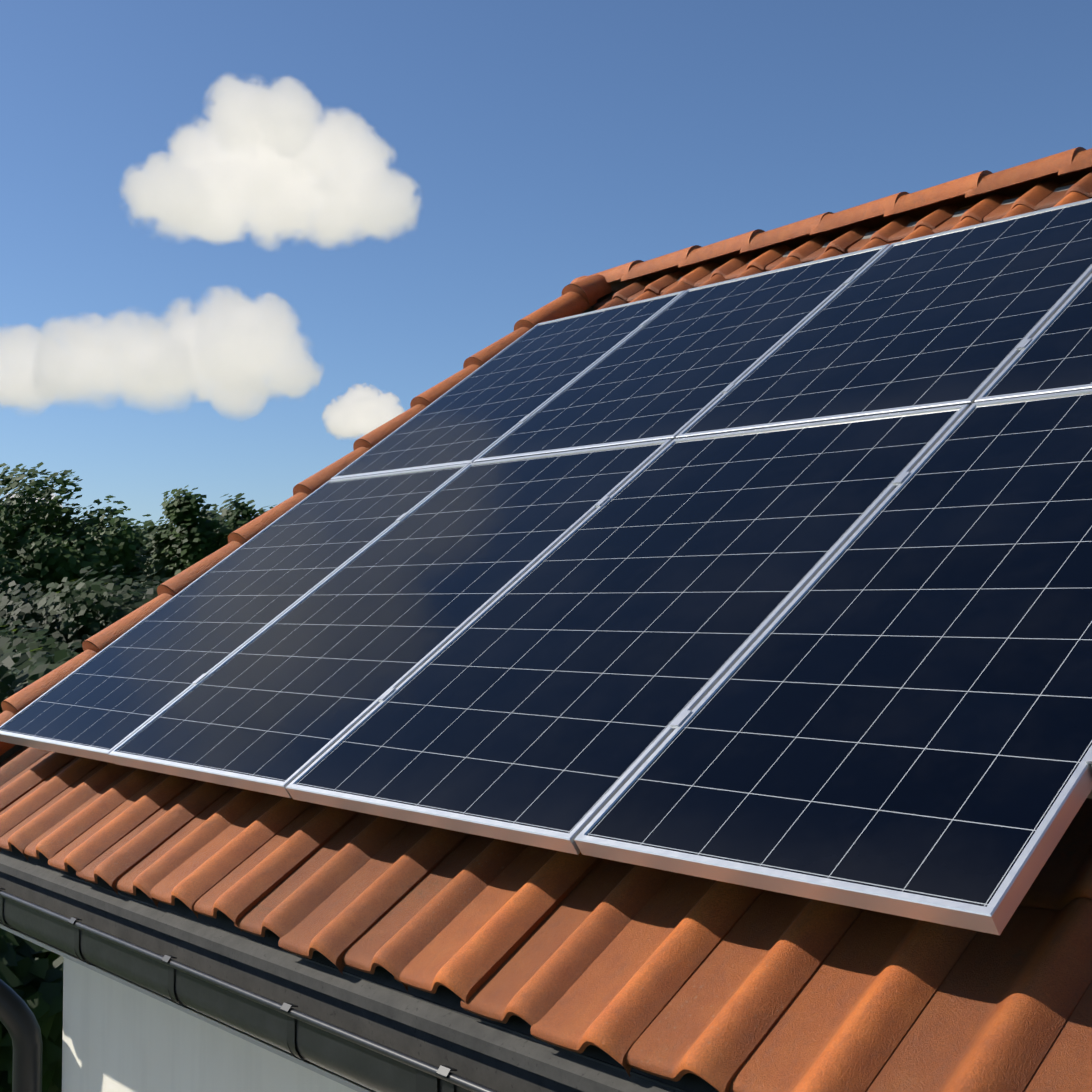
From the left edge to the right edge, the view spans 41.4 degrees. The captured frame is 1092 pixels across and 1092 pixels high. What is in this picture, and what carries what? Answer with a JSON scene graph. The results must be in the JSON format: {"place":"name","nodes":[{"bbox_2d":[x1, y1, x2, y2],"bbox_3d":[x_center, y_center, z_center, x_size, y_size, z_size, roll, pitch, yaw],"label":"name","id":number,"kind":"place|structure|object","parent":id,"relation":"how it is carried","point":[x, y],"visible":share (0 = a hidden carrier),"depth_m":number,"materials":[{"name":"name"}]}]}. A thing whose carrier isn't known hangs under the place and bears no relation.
{"place":"outdoors","nodes":[
{"label":"outdoors","id":0,"kind":"place"},
{"bbox_2d":[0,543,35,607],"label":"tree","id":1,"kind":"object","parent":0,"point":[9,568],"visible":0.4,"depth_m":36.50,"materials":[{"name":"green plant"}]},
{"bbox_2d":[0,637,48,713],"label":"bush","id":2,"kind":"object","parent":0,"point":[8,661],"depth_m":14.83,"materials":[{"name":"green plant"}]},
{"bbox_2d":[0,928,63,1091],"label":"foliage","id":3,"kind":"object","parent":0,"point":[31,974],"visible":0.33,"depth_m":9.01,"materials":[{"name":"green plant"}]},
{"bbox_2d":[3,647,69,689],"bbox_3d":[-6.756,2.966,17.620,4.713,3.615,4.983,2,-3,-41],"label":"bush","id":4,"kind":"object","parent":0,"point":[60,656],"depth_m":16.31,"materials":[{"name":"green plant"}]},
{"bbox_2d":[1,482,72,587],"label":"tree","id":5,"kind":"object","parent":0,"point":[46,527],"visible":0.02,"depth_m":41.84,"materials":[{"name":"green plant"}]},
{"bbox_2d":[0,618,83,663],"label":"bush","id":6,"kind":"object","parent":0,"point":[20,640],"visible":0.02,"depth_m":28.28,"materials":[{"name":"green plant"}]},
{"bbox_2d":[0,462,160,598],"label":"tree","id":7,"kind":"object","parent":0,"point":[92,542],"visible":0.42,"depth_m":39.81,"materials":[{"name":"green plant"}]},
{"bbox_2d":[0,564,171,653],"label":"tree","id":8,"kind":"object","parent":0,"point":[81,612],"visible":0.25,"depth_m":31.86,"materials":[{"name":"green plant"}]},
{"bbox_2d":[54,512,166,587],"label":"tree","id":9,"kind":"object","parent":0,"point":[148,530],"visible":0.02,"depth_m":44.61,"materials":[{"name":"green plant"}]},
{"bbox_2d":[138,485,222,588],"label":"tree","id":10,"kind":"object","parent":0,"point":[182,544],"depth_m":43.15,"materials":[{"name":"green plant"}]},
{"bbox_2d":[62,957,356,1091],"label":"house walls","id":11,"kind":"structure","parent":0,"point":[119,1037],"depth_m":4.79,"materials":[{"name":"white paint"}]},
{"bbox_2d":[0,979,42,1091],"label":"gutter downpipe","id":12,"kind":"object","parent":11,"relation":"attached to","point":[18,1020],"visible":1,"depth_m":5.30,"materials":[{"name":"grey metal"}]},
{"bbox_2d":[0,171,1091,1091],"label":"roof tiles","id":13,"kind":"object","parent":11,"relation":"on","point":[678,978],"visible":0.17,"depth_m":2.83,"materials":[{"name":"orange ceramic"}]},
{"bbox_2d":[0,923,373,1091],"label":"eaves soffit","id":14,"kind":"structure","parent":13,"relation":"attached to","point":[312,1067],"depth_m":3.77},
{"bbox_2d":[0,274,611,755],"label":"roof edge tiles","id":15,"kind":"object","parent":13,"relation":"on","point":[580,296],"visible":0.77,"depth_m":6.50,"materials":[{"name":"orange ceramic"}]},
{"bbox_2d":[192,276,1091,798],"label":"clamps","id":16,"kind":"object","parent":13,"relation":"attached to","point":[684,714],"visible":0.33,"depth_m":3.88,"materials":[{"name":"silver metal"}]},
{"bbox_2d":[0,463,469,762],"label":"solar panel","id":17,"kind":"object","parent":16,"relation":"attached to","point":[104,703],"visible":0.92,"depth_m":5.24,"materials":[{"name":"blue glass"}]},
{"bbox_2d":[108,439,671,797],"bbox_3d":[-0.465,0.166,4.557,1.439,1.024,1.045,2,-3,-41],"label":"solar panel","id":18,"kind":"object","parent":16,"relation":"attached to","point":[280,704],"visible":0.9,"depth_m":4.45,"materials":[{"name":"blue glass"}]},
{"bbox_2d":[330,290,685,479],"bbox_3d":[-0.151,-0.679,6.218,1.193,0.852,0.980,2,-3,-41],"label":"solar panel","id":19,"kind":"object","parent":16,"relation":"attached to","point":[477,413],"visible":0.75,"depth_m":6.17,"materials":[{"name":"blue glass"}]},
{"bbox_2d":[286,404,969,854],"bbox_3d":[0.237,0.135,3.747,1.439,1.024,1.080,2,-3,-41],"label":"solar panel","id":20,"kind":"object","parent":16,"relation":"attached to","point":[556,690],"visible":0.96,"depth_m":3.61,"materials":[{"name":"blue glass"}]},
{"bbox_2d":[474,244,889,462],"bbox_3d":[0.520,-0.712,5.447,1.193,0.852,1.045,2,-3,-41],"label":"solar panel","id":21,"kind":"object","parent":16,"relation":"attached to","point":[678,365],"visible":0.77,"depth_m":5.38,"materials":[{"name":"blue glass"}]},
{"bbox_2d":[574,389,1091,934],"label":"solar panel","id":22,"kind":"object","parent":16,"relation":"attached to","point":[890,713],"visible":1,"depth_m":2.77,"materials":[{"name":"blue glass"}]},
{"bbox_2d":[676,198,1091,438],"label":"solar panel","id":23,"kind":"object","parent":16,"relation":"attached to","point":[956,317],"visible":0.83,"depth_m":4.55,"materials":[{"name":"blue glass"}]},
{"bbox_2d":[974,273,1091,402],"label":"solar panel","id":24,"kind":"object","parent":16,"relation":"attached to","point":[1054,355],"visible":0.78,"depth_m":3.85,"materials":[{"name":"blue glass"}]},
{"bbox_2d":[570,147,1091,293],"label":"roof ridge caps","id":25,"kind":"object","parent":13,"relation":"on","point":[1069,166],"visible":0.88,"depth_m":6.49,"materials":[{"name":"orange ceramic"}]},
{"bbox_2d":[610,181,1077,292],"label":"roof tiles","id":26,"kind":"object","parent":11,"relation":"on","point":[1067,184],"depth_m":6.19,"materials":[{"name":"ceramic"}]},
{"bbox_2d":[169,493,274,550],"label":"tree","id":27,"kind":"object","parent":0,"point":[234,519],"depth_m":45.04,"materials":[{"name":"green plant"}]},
{"bbox_2d":[0,299,597,762],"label":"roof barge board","id":28,"kind":"object","parent":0,"point":[10,753],"depth_m":5.68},
{"bbox_2d":[0,844,718,1091],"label":"fascia board","id":29,"kind":"object","parent":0,"point":[451,1009],"depth_m":3.28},
{"bbox_2d":[0,887,456,1091],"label":"gutter brackets","id":30,"kind":"object","parent":29,"relation":"attached to","point":[426,1082],"visible":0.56,"depth_m":3.21,"materials":[{"name":"grey metal"}]},
{"bbox_2d":[0,871,582,1091],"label":"gutter","id":31,"kind":"object","parent":29,"relation":"attached to","point":[376,1052],"visible":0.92,"depth_m":3.38,"materials":[{"name":"grey metal"}]},
{"bbox_2d":[0,0,1091,528],"label":"sky","id":32,"kind":"structure","parent":0,"point":[240,240],"materials":[{"name":"blue"}]},
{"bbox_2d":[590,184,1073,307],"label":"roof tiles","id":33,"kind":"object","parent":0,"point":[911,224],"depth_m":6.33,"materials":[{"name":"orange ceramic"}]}
]}

